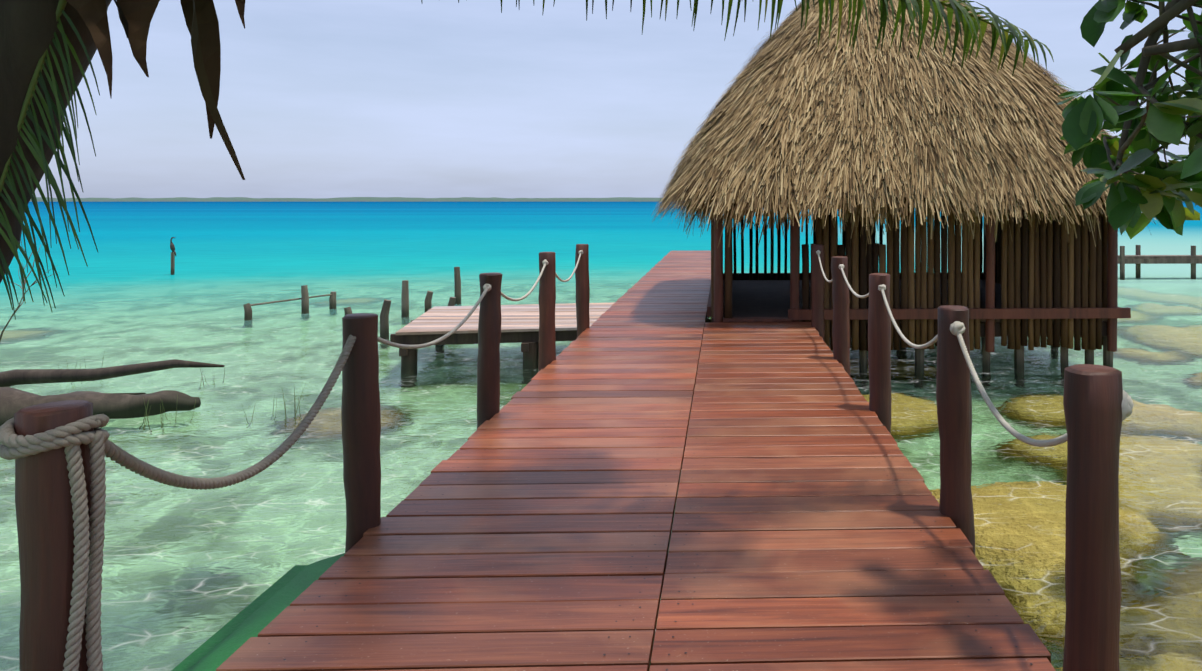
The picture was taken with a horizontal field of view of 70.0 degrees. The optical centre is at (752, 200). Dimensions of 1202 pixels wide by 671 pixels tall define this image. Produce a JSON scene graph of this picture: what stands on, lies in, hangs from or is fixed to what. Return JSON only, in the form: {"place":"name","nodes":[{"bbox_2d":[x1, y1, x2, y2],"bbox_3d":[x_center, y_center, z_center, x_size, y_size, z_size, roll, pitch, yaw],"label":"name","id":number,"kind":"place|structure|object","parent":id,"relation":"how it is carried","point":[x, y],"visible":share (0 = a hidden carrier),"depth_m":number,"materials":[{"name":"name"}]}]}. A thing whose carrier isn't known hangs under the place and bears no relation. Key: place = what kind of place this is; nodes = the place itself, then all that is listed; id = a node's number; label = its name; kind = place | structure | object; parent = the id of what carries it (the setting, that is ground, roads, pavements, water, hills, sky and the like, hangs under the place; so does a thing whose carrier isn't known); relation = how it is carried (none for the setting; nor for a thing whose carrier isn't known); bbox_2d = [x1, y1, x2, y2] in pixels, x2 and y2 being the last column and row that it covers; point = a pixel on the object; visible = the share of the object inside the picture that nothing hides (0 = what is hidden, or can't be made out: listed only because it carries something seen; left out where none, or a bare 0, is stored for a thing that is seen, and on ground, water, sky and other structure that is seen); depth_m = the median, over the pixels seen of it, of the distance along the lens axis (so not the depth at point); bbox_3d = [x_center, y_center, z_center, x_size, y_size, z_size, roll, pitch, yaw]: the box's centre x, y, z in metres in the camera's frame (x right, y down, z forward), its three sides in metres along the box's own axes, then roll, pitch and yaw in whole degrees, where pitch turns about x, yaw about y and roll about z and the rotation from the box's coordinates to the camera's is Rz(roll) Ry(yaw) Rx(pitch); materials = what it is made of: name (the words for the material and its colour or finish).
{"place":"outdoors","nodes":[
{"label":"outdoors","id":0,"kind":"place"},
{"bbox_2d":[0,0,111,282],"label":"frond","id":1,"kind":"object","parent":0,"point":[28,28],"visible":0.6,"depth_m":2.73,"materials":[{"name":"black plant"}]},
{"bbox_2d":[0,0,1025,191],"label":"palm frond stems","id":2,"kind":"object","parent":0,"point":[34,80],"visible":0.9,"depth_m":2.73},
{"bbox_2d":[66,0,244,179],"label":"dried leaves","id":3,"kind":"object","parent":2,"relation":"attached to","point":[200,17],"visible":1,"depth_m":2.79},
{"bbox_2d":[0,0,1053,319],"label":"palm fronds","id":4,"kind":"object","parent":2,"relation":"attached to","point":[970,24],"visible":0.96,"depth_m":2.73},
{"bbox_2d":[0,202,1201,670],"bbox_3d":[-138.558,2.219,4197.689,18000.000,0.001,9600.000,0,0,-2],"label":"lagoon water","id":5,"kind":"structure","parent":0,"point":[186,572],"depth_m":10.06,"materials":[{"name":"teal liquid"}]},
{"bbox_2d":[0,239,59,341],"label":"bare shrub twigs","id":6,"kind":"object","parent":5,"relation":"on","point":[19,305],"visible":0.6,"depth_m":12.05,"materials":[{"name":"brown plant"}]},
{"bbox_2d":[0,359,224,425],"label":"driftwood log","id":7,"kind":"object","parent":5,"relation":"on","point":[13,401],"visible":0.69,"depth_m":8.78,"materials":[{"name":"brown wood"}]},
{"bbox_2d":[66,351,305,428],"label":"reed tufts","id":8,"kind":"object","parent":5,"relation":"in","point":[295,411],"visible":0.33,"depth_m":8.61,"materials":[{"name":"plant"}]},
{"bbox_2d":[390,309,576,373],"bbox_3d":[-3.434,2.567,12.274,3.317,1.706,3.098,0,0,-2],"label":"jetty frame","id":9,"kind":"object","parent":5,"relation":"in","point":[529,340],"visible":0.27,"depth_m":10.96,"materials":[{"name":"brown wood"}]},
{"bbox_2d":[395,302,614,334],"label":"jetty deck","id":10,"kind":"structure","parent":9,"relation":"on","point":[447,319],"depth_m":11.92,"materials":[{"name":"beige wood"}]},
{"bbox_2d":[712,279,1112,373],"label":"hut floor and stilts","id":11,"kind":"structure","parent":5,"relation":"in","point":[760,298],"depth_m":11.54,"materials":[{"name":"brown wood"}]},
{"bbox_2d":[29,197,1183,201],"bbox_3d":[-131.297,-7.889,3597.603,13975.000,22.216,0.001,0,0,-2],"label":"shore terrain","id":12,"kind":"structure","parent":0,"point":[364,199],"depth_m":3547.18,"materials":[{"name":"grey"}]},
{"bbox_2d":[35,0,1201,197],"label":"sky","id":13,"kind":"structure","parent":0,"point":[318,98],"materials":[{"name":"white"}]},
{"bbox_2d":[1056,0,1201,238],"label":"tree","id":14,"kind":"object","parent":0,"point":[1166,192],"depth_m":3.36,"materials":[{"name":"green plant"}]},
{"bbox_3d":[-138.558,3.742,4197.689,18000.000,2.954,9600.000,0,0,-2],"label":"lagoon bed","id":15,"kind":"structure","parent":0,"visible":0},
{"bbox_2d":[14,244,1122,670],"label":"railing posts","id":16,"kind":"object","parent":15,"relation":"on","point":[1092,412],"visible":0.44,"depth_m":2.57,"materials":[{"name":"brown wood"}]},
{"bbox_2d":[0,334,355,670],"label":"tan ropes","id":17,"kind":"object","parent":16,"relation":"attached to","point":[72,437],"visible":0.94,"depth_m":2.13,"materials":[{"name":"beige fabric"}]},
{"bbox_2d":[378,250,1133,446],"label":"white ropes","id":18,"kind":"object","parent":16,"relation":"attached to","point":[957,328],"visible":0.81,"depth_m":4.02,"materials":[{"name":"white fabric"}]},
{"bbox_2d":[661,313,710,592],"bbox_3d":[-0.684,2.538,12.294,2.820,1.965,27.133,0,0,-2],"label":"pier substructure","id":19,"kind":"object","parent":15,"relation":"on","point":[707,320],"depth_m":8.18,"materials":[{"name":"brown wood"}]},
{"bbox_2d":[216,251,1055,670],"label":"pier deck","id":20,"kind":"structure","parent":19,"relation":"on","point":[526,541],"depth_m":3.77,"materials":[{"name":"brown wood"}]},
{"bbox_2d":[171,553,344,670],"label":"boat","id":21,"kind":"object","parent":20,"relation":"attached to","point":[254,618],"visible":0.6,"depth_m":3.24,"materials":[{"name":"green"}]},
{"bbox_2d":[268,265,1032,669],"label":"deck nail heads","id":22,"kind":"object","parent":20,"relation":"on","point":[656,517],"visible":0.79,"depth_m":3.83,"materials":[{"name":"grey metal"}]},
{"bbox_2d":[171,245,1201,338],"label":"distant wooden posts","id":23,"kind":"object","parent":15,"relation":"on","point":[1138,259],"visible":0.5,"depth_m":17.31,"materials":[{"name":"brown wood"}]},
{"bbox_2d":[170,237,175,255],"bbox_3d":[-17.437,1.381,25.308,0.116,0.581,0.168,0,0,-69],"label":"bird on stake","id":24,"kind":"object","parent":23,"relation":"on","point":[172,247],"visible":1,"depth_m":25.29,"materials":[{"name":"grey"}]},
{"bbox_2d":[707,210,1130,351],"bbox_3d":[2.025,0.830,13.339,5.443,2.201,5.420,0,0,-2],"label":"hut frame","id":25,"kind":"object","parent":15,"relation":"on","point":[1112,312],"visible":0.52,"depth_m":10.70,"materials":[{"name":"brown wood"}]},
{"bbox_2d":[678,0,1105,200],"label":"thatch roof","id":26,"kind":"structure","parent":25,"relation":"on","point":[859,97],"depth_m":11.10,"materials":[{"name":"brown"}]},
{"bbox_2d":[650,0,1159,250],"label":"thatch strands","id":27,"kind":"object","parent":26,"relation":"attached to","point":[912,149],"visible":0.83,"depth_m":10.49,"materials":[{"name":"plant"}]},
{"bbox_2d":[711,203,1107,350],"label":"hut wall poles","id":28,"kind":"object","parent":25,"relation":"attached to","point":[1039,268],"visible":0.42,"depth_m":10.75,"materials":[{"name":"brown wood"}]}
]}

